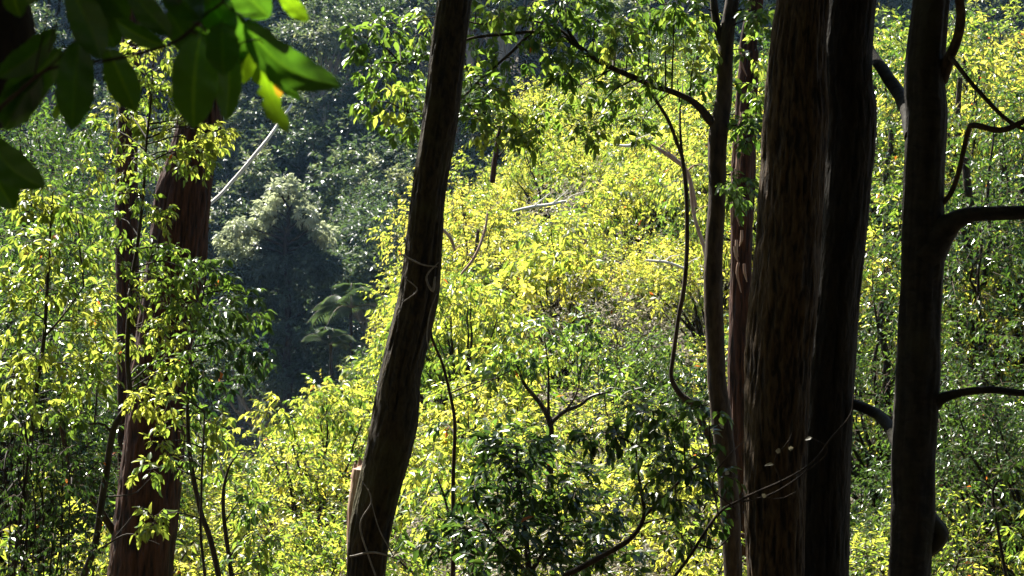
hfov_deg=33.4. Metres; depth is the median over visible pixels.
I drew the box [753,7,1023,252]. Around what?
understorey tree
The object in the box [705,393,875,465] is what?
green shrub
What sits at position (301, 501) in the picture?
dry shrub
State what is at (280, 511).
fine leaved shrub
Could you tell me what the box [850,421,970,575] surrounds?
dark shrub
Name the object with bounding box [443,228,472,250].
fallen branch
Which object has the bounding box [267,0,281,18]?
tree
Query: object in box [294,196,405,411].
tree
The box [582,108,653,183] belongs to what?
broad leaved shrub
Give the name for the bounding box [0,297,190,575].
dense tree
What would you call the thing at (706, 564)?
dry shrub
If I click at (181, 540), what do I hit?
dark shrub
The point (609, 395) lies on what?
fallen branch
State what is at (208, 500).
fine leaved shrub
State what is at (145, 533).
wispy sapling
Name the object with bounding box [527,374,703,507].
fine leaved shrub
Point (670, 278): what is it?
yellow green shrub
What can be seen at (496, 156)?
snag
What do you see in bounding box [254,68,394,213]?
tree
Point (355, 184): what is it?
tree
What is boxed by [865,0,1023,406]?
bright tree
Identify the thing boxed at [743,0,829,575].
furrowed tree
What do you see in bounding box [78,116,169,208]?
tree
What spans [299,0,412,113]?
tree
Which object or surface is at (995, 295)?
bright tree
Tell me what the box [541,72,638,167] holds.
green shrub
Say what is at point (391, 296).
broad leaved shrub
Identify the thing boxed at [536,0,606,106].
tree
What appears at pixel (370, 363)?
drooping shrub
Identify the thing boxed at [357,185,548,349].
bright tree
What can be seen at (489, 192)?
fine leaved shrub
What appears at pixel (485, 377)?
whip sapling
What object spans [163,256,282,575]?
drooping sapling
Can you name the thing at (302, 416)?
green shrub
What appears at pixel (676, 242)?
fine leaved shrub
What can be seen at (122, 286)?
rust barked tree
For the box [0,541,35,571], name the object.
yellow green shrub
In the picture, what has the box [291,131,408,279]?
tree
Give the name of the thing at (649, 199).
bright tree
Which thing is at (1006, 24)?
bright tree
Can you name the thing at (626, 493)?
dense tree
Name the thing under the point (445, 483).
drooping shrub
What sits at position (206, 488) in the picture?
fine leaved shrub
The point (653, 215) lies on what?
fine leaved shrub
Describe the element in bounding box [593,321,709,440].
dark shrub
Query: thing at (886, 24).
broad leaved shrub
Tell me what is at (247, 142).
tree
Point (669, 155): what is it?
fallen branch
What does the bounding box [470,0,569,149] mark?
tree
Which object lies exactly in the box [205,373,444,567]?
drooping shrub
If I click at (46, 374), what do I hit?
dense tree
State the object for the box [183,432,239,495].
tree
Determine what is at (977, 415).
dense tree
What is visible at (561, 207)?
dry shrub
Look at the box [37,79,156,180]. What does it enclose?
tree
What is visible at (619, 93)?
understorey tree
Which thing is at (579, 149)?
bright tree
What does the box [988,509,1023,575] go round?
drooping shrub
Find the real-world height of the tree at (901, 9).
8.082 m
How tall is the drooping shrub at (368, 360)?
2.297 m
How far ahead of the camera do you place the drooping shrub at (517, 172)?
36.48 m
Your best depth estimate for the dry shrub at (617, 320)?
24.77 m
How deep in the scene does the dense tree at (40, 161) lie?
23.85 m
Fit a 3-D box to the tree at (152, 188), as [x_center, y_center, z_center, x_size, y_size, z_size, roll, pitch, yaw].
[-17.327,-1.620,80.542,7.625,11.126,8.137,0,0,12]
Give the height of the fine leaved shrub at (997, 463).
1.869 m
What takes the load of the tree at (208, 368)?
on the ground at (250, 440)
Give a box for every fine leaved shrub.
[0,522,109,575]
[53,492,237,574]
[70,462,270,572]
[174,509,391,575]
[177,432,433,575]
[181,454,302,573]
[224,507,446,575]
[230,395,418,519]
[274,388,473,546]
[278,401,365,476]
[387,525,576,575]
[446,167,537,237]
[473,213,658,348]
[492,225,572,305]
[522,89,630,182]
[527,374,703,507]
[539,416,855,575]
[591,143,699,241]
[614,215,754,327]
[650,315,728,396]
[849,479,1023,575]
[850,503,966,575]
[939,409,1023,570]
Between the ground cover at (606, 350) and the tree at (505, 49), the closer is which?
the ground cover at (606, 350)
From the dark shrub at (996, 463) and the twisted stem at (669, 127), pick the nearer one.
the twisted stem at (669, 127)
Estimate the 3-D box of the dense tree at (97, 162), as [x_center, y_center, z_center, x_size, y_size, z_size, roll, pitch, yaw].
[-9.926,0.983,36.003,6.428,12.481,6.256,0,0,-40]
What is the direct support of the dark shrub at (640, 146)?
on the ground at (250, 440)
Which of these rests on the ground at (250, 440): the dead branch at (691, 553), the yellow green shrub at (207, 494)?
the yellow green shrub at (207, 494)
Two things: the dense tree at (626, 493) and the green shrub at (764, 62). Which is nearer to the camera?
the dense tree at (626, 493)
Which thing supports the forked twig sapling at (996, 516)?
on the ground at (250, 440)
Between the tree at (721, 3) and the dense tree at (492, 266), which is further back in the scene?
the tree at (721, 3)
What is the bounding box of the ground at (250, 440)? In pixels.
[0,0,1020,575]
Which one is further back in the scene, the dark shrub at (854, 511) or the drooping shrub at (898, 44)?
the drooping shrub at (898, 44)
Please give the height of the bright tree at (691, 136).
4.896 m
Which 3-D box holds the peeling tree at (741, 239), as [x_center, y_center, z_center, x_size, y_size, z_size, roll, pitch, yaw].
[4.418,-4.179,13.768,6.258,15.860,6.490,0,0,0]
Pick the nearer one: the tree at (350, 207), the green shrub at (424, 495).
the green shrub at (424, 495)
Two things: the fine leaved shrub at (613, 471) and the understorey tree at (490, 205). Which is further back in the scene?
the understorey tree at (490, 205)
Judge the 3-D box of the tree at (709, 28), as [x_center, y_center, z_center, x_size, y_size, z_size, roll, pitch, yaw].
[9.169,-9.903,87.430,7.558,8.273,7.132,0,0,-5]
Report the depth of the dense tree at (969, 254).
17.70 m
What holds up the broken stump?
on the ground at (250, 440)
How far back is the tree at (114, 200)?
82.21 m
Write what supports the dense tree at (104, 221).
on the ground at (250, 440)
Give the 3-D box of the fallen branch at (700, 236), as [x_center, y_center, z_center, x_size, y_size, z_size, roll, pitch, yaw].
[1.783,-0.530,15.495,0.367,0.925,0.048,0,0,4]
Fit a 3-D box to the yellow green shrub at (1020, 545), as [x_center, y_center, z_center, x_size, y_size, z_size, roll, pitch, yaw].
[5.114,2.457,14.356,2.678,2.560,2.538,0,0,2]
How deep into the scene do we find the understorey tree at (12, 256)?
20.84 m
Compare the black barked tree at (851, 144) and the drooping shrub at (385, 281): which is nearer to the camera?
the black barked tree at (851, 144)
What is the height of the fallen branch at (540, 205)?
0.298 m
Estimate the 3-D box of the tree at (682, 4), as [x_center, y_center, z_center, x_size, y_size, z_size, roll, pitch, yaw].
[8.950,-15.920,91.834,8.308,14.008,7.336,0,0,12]
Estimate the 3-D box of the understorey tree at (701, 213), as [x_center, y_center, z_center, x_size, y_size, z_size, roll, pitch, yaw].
[3.740,-0.840,24.181,3.730,5.552,4.422,0,0,17]
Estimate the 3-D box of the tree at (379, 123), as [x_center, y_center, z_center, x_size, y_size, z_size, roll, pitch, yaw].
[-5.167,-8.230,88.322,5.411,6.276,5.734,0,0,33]
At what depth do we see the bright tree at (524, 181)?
37.89 m
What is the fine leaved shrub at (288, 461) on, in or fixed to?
on the ground at (250, 440)
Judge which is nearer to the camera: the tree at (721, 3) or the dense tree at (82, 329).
the dense tree at (82, 329)
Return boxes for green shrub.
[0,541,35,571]
[3,497,272,575]
[73,470,264,574]
[180,479,259,529]
[182,437,293,563]
[237,432,356,543]
[257,378,363,473]
[294,362,419,439]
[361,294,394,346]
[365,270,539,403]
[391,387,603,569]
[394,221,523,296]
[404,367,620,541]
[429,466,607,556]
[437,272,532,360]
[470,166,532,214]
[476,76,569,174]
[476,176,552,230]
[480,74,585,170]
[491,429,723,575]
[516,192,659,307]
[535,294,689,437]
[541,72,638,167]
[559,401,692,566]
[568,65,653,138]
[617,213,756,390]
[617,516,746,575]
[625,109,707,194]
[651,13,739,66]
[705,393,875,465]
[758,27,771,80]
[853,357,1011,475]
[886,424,1023,575]
[955,457,1023,573]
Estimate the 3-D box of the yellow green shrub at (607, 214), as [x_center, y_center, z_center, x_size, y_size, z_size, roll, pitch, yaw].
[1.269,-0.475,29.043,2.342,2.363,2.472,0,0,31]
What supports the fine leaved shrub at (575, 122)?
on the ground at (250, 440)
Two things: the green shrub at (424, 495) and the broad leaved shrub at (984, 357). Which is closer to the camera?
the green shrub at (424, 495)
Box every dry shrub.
[253,467,344,528]
[388,460,692,575]
[502,262,683,396]
[517,154,661,257]
[570,54,653,129]
[594,500,722,575]
[622,234,751,340]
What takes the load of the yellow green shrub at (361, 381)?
on the ground at (250, 440)
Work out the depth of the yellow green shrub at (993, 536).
15.64 m
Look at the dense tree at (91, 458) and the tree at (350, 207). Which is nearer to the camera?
the dense tree at (91, 458)
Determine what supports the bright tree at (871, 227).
on the ground at (250, 440)
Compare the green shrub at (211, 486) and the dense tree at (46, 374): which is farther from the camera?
the green shrub at (211, 486)
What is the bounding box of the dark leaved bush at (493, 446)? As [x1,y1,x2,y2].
[413,413,657,575]
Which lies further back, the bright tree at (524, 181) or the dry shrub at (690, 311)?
the bright tree at (524, 181)
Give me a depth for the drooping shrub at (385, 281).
43.60 m
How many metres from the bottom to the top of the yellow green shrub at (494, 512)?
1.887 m
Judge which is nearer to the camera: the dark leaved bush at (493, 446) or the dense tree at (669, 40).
the dark leaved bush at (493, 446)
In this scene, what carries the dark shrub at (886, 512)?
on the ground at (250, 440)
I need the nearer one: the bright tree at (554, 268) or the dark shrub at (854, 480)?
the dark shrub at (854, 480)
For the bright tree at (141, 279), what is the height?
7.224 m
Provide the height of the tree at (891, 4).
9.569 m
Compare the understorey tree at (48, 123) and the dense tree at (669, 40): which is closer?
the understorey tree at (48, 123)
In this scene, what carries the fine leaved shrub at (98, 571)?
on the ground at (250, 440)
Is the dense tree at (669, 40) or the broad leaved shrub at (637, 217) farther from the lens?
the dense tree at (669, 40)
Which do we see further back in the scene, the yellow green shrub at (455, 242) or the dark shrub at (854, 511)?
the yellow green shrub at (455, 242)
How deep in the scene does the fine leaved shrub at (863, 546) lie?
13.50 m
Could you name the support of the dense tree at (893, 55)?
on the ground at (250, 440)
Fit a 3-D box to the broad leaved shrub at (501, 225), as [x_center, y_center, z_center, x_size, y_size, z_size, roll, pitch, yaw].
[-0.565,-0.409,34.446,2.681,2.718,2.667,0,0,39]
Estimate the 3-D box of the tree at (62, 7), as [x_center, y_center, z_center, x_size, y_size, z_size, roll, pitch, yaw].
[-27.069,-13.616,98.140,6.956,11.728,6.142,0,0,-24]
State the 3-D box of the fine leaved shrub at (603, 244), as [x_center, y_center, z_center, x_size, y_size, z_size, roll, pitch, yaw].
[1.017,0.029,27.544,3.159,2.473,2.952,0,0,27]
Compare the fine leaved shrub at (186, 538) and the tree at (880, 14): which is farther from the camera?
the tree at (880, 14)
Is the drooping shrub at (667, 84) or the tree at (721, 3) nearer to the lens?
the drooping shrub at (667, 84)
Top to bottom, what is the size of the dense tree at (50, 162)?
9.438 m
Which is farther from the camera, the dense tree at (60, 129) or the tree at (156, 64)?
the tree at (156, 64)
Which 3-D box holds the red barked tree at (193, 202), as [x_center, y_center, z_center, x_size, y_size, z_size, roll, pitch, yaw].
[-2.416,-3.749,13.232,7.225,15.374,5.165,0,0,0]
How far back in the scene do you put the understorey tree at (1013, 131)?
21.05 m
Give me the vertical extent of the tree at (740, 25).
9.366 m
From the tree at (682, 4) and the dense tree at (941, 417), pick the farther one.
the tree at (682, 4)
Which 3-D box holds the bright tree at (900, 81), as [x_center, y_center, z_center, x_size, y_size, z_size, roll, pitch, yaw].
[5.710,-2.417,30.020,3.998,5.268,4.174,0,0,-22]
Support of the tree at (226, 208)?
on the ground at (250, 440)
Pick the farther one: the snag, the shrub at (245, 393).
the shrub at (245, 393)
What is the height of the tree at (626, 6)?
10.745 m
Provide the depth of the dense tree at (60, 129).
27.90 m
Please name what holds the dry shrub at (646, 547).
on the ground at (250, 440)
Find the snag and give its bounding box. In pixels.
[490,127,508,182]
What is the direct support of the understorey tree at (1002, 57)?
on the ground at (250, 440)
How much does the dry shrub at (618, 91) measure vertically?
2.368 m
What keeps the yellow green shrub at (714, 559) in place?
on the ground at (250, 440)
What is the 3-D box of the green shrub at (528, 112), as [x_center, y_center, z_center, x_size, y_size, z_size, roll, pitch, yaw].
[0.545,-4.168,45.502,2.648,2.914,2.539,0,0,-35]
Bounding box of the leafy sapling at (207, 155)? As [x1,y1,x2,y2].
[63,37,242,575]
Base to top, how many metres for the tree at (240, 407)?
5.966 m
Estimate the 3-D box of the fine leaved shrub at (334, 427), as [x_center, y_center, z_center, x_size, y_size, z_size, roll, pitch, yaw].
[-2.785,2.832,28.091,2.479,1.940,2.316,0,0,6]
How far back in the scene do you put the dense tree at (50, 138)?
36.44 m
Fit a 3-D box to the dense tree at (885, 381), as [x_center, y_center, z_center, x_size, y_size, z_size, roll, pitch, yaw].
[3.559,1.575,16.972,3.053,4.293,3.138,0,0,32]
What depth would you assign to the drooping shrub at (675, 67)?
39.75 m
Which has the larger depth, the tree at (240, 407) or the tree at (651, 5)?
the tree at (651, 5)
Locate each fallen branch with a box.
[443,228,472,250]
[456,199,502,274]
[512,190,587,212]
[588,378,641,397]
[610,127,660,146]
[645,251,699,268]
[650,141,702,207]
[688,179,728,270]
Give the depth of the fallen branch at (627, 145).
17.99 m
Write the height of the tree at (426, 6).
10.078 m
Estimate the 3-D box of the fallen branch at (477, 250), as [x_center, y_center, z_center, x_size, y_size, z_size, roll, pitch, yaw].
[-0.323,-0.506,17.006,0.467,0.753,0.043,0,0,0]
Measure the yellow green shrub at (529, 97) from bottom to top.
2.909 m
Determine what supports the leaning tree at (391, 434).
on the ground at (250, 440)
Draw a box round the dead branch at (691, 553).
[673,394,853,575]
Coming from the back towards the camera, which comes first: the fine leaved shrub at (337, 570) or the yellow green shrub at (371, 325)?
the yellow green shrub at (371, 325)
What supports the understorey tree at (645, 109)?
on the ground at (250, 440)
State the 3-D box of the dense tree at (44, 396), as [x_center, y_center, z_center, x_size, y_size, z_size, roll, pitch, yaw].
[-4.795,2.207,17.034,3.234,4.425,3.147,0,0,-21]
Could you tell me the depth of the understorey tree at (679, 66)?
37.84 m
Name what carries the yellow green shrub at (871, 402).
on the ground at (250, 440)
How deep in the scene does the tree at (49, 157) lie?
84.01 m
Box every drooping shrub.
[0,524,48,575]
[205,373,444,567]
[207,508,398,575]
[242,421,292,486]
[348,343,377,387]
[359,329,480,445]
[369,265,570,469]
[372,263,400,315]
[386,415,633,575]
[489,121,596,225]
[638,60,710,128]
[643,54,734,132]
[648,141,755,307]
[872,22,958,87]
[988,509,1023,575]
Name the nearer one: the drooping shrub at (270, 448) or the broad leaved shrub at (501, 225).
the broad leaved shrub at (501, 225)
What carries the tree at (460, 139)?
on the ground at (250, 440)
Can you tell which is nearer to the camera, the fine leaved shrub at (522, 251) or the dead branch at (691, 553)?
the dead branch at (691, 553)
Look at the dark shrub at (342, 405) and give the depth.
32.80 m
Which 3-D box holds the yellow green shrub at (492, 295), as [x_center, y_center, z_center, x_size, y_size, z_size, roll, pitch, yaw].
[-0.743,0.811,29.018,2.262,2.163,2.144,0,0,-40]
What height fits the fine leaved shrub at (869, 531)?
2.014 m
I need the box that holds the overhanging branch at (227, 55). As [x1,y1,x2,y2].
[0,0,340,209]
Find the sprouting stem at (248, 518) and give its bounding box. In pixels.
[192,428,309,575]
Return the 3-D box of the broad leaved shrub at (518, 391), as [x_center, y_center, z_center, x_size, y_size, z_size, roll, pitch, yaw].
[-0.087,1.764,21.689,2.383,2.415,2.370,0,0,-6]
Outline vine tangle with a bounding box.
[0,416,107,575]
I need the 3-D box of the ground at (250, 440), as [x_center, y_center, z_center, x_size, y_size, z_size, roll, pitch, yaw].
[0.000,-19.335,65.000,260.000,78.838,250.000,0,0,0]
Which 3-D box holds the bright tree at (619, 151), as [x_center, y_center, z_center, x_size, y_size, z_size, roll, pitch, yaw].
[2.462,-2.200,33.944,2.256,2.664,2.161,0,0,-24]
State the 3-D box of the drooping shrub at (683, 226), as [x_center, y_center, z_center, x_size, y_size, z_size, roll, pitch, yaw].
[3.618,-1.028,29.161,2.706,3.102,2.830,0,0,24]
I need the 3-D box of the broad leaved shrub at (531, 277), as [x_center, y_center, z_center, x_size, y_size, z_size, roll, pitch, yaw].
[0.609,0.155,26.167,2.992,3.049,3.008,0,0,-19]
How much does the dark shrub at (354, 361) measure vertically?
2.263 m
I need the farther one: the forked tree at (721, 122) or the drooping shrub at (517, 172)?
the drooping shrub at (517, 172)
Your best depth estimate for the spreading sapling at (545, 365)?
16.01 m
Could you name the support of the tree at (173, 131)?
on the ground at (250, 440)
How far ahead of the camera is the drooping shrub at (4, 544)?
13.44 m
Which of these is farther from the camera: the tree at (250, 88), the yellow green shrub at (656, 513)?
the tree at (250, 88)
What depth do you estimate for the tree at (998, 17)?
94.79 m
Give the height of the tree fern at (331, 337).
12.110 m
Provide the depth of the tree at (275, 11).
93.64 m
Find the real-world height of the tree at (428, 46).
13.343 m
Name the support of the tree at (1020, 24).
on the ground at (250, 440)
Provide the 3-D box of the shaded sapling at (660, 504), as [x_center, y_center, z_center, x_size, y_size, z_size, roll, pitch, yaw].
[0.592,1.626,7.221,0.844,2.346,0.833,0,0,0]
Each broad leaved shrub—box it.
[340,256,563,417]
[378,239,444,317]
[417,332,591,463]
[443,201,517,280]
[468,198,650,388]
[526,135,624,233]
[568,129,698,279]
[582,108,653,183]
[873,4,909,69]
[942,311,1012,425]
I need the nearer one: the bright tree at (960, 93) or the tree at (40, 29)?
the bright tree at (960, 93)
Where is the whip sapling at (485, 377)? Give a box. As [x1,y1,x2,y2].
[424,333,517,575]
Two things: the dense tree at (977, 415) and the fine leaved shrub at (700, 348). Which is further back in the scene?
the fine leaved shrub at (700, 348)
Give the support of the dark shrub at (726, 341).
on the ground at (250, 440)
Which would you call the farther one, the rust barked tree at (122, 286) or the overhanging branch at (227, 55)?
the rust barked tree at (122, 286)
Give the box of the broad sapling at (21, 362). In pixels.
[0,185,124,575]
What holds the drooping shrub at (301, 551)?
on the ground at (250, 440)
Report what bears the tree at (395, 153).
on the ground at (250, 440)
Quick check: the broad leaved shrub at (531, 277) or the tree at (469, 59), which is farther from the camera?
the tree at (469, 59)
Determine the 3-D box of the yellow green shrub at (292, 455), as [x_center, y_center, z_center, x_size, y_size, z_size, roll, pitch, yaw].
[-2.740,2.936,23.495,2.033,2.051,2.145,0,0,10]
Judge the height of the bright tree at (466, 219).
4.744 m
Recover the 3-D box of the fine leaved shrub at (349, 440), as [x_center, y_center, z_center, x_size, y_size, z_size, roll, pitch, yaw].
[-1.653,2.446,21.722,2.973,2.327,2.778,0,0,11]
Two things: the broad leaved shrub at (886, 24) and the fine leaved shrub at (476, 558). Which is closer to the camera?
the fine leaved shrub at (476, 558)
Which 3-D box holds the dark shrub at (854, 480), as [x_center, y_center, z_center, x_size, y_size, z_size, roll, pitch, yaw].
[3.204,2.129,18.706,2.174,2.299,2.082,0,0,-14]
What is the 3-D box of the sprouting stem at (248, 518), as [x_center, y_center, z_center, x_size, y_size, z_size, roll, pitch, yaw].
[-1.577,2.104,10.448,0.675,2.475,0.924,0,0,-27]
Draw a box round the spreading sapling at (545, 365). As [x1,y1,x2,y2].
[473,307,641,563]
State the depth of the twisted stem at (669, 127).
10.99 m
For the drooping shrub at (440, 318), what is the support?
on the ground at (250, 440)
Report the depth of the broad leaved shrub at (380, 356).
24.48 m
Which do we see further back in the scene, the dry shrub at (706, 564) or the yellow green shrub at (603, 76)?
the yellow green shrub at (603, 76)
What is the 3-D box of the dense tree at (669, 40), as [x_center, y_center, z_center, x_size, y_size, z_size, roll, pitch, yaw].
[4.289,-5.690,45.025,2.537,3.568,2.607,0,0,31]
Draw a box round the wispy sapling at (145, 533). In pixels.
[123,380,236,575]
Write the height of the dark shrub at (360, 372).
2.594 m
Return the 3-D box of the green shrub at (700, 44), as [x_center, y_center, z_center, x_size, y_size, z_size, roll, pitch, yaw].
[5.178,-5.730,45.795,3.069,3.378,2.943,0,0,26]
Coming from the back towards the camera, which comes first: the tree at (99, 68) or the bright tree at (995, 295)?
the tree at (99, 68)
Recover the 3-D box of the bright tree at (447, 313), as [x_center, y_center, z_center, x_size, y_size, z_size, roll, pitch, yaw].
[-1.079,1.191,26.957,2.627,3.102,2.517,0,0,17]
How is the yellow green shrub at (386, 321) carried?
on the ground at (250, 440)
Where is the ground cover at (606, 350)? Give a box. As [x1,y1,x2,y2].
[220,110,1019,575]
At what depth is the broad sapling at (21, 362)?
8.85 m
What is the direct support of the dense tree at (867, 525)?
on the ground at (250, 440)
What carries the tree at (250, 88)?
on the ground at (250, 440)
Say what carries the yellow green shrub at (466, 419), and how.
on the ground at (250, 440)
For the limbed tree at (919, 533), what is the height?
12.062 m
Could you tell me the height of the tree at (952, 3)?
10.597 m
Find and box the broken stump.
[347,457,361,547]
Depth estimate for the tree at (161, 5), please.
91.15 m
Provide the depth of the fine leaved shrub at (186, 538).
18.81 m
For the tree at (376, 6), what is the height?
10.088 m
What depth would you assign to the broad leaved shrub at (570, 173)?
34.49 m
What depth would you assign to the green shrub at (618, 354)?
22.60 m
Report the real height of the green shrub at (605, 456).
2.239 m
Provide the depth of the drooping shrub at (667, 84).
41.74 m
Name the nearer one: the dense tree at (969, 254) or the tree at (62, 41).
the dense tree at (969, 254)
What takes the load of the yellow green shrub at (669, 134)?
on the ground at (250, 440)
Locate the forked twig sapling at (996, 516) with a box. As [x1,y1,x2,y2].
[974,461,1023,575]
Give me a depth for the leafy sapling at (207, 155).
9.59 m
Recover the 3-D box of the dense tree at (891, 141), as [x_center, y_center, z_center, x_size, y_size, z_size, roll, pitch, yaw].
[4.831,-0.275,22.118,3.758,5.284,3.862,0,0,-39]
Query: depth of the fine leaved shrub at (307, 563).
13.12 m
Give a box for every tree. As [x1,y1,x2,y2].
[0,102,148,306]
[0,105,208,336]
[0,109,147,403]
[0,131,116,429]
[0,169,232,547]
[0,222,117,538]
[0,222,201,569]
[0,288,209,573]
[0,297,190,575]
[1,123,201,417]
[1,263,202,554]
[2,85,226,353]
[4,208,212,466]
[17,97,81,235]
[18,120,98,229]
[31,1,94,115]
[31,2,63,51]
[32,0,70,139]
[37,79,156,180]
[48,6,72,43]
[59,22,292,575]
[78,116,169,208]
[79,164,157,277]
[90,142,227,280]
[92,40,173,95]
[111,33,171,154]
[115,9,140,477]
[140,99,269,245]
[148,0,275,60]
[164,3,288,105]
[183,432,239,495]
[193,274,303,450]
[193,293,244,416]
[207,144,304,268]
[211,91,314,262]
[212,173,366,428]
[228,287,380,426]
[234,78,320,144]
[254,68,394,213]
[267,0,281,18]
[271,0,386,197]
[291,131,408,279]
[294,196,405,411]
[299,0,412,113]
[300,179,406,332]
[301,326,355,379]
[302,149,412,338]
[306,283,391,379]
[329,0,419,120]
[337,0,775,575]
[346,0,471,575]
[356,68,426,154]
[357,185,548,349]
[365,146,552,303]
[369,266,497,399]
[372,77,507,200]
[376,65,522,236]
[382,0,478,35]
[417,0,494,91]
[425,12,432,68]
[444,180,527,244]
[459,235,522,303]
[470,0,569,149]
[482,0,586,79]
[494,152,558,220]
[506,232,605,317]
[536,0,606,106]
[543,128,617,191]
[555,0,681,120]
[563,0,658,42]
[567,385,719,573]
[580,113,676,228]
[584,109,731,281]
[591,80,646,133]
[599,233,703,360]
[608,13,769,157]
[623,43,767,241]
[627,16,760,118]
[627,25,711,82]
[635,42,734,128]
[642,0,769,35]
[647,27,902,265]
[664,0,693,39]
[710,0,775,86]
[724,157,1023,419]
[727,0,763,575]
[729,3,948,134]
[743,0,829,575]
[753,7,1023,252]
[755,72,1007,313]
[804,0,876,575]
[849,462,986,575]
[850,230,1021,532]
[851,297,1023,575]
[853,0,1023,575]
[856,69,1023,575]
[858,89,1023,513]
[860,287,1023,575]
[863,81,1023,330]
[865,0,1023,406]
[873,222,1023,455]
[874,2,1023,120]
[874,6,906,55]
[876,0,911,19]
[876,2,1023,183]
[882,0,1012,30]
[887,0,954,40]
[948,0,1023,67]
[949,0,1023,108]
[987,0,1023,48]
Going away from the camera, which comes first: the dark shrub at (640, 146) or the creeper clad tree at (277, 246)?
the dark shrub at (640, 146)
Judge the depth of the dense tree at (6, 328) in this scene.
19.05 m
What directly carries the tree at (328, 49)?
on the ground at (250, 440)
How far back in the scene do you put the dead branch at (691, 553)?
6.20 m
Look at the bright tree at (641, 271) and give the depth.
25.92 m
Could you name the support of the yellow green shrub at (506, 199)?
on the ground at (250, 440)
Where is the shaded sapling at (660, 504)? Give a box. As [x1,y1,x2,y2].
[562,396,746,575]
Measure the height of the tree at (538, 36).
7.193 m
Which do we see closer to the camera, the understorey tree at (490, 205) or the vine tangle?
the vine tangle
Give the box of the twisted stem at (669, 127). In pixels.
[631,59,713,448]
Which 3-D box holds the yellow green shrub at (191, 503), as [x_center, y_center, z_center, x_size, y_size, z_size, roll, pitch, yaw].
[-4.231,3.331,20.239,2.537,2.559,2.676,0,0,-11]
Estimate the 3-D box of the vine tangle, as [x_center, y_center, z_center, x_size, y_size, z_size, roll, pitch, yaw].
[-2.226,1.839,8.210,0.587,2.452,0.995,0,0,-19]
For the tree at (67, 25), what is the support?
on the ground at (250, 440)
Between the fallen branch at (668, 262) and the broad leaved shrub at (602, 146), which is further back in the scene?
the broad leaved shrub at (602, 146)
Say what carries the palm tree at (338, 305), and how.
on the ground at (250, 440)
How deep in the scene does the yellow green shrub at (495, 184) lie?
41.82 m
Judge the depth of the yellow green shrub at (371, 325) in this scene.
37.55 m
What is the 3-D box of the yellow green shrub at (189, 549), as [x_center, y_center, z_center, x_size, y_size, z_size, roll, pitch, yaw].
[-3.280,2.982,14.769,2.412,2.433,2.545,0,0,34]
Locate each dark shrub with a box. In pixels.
[27,473,251,575]
[299,379,367,432]
[329,342,381,402]
[346,344,421,384]
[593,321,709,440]
[607,112,675,211]
[714,452,890,517]
[724,286,896,397]
[849,496,1011,575]
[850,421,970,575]
[939,386,1023,571]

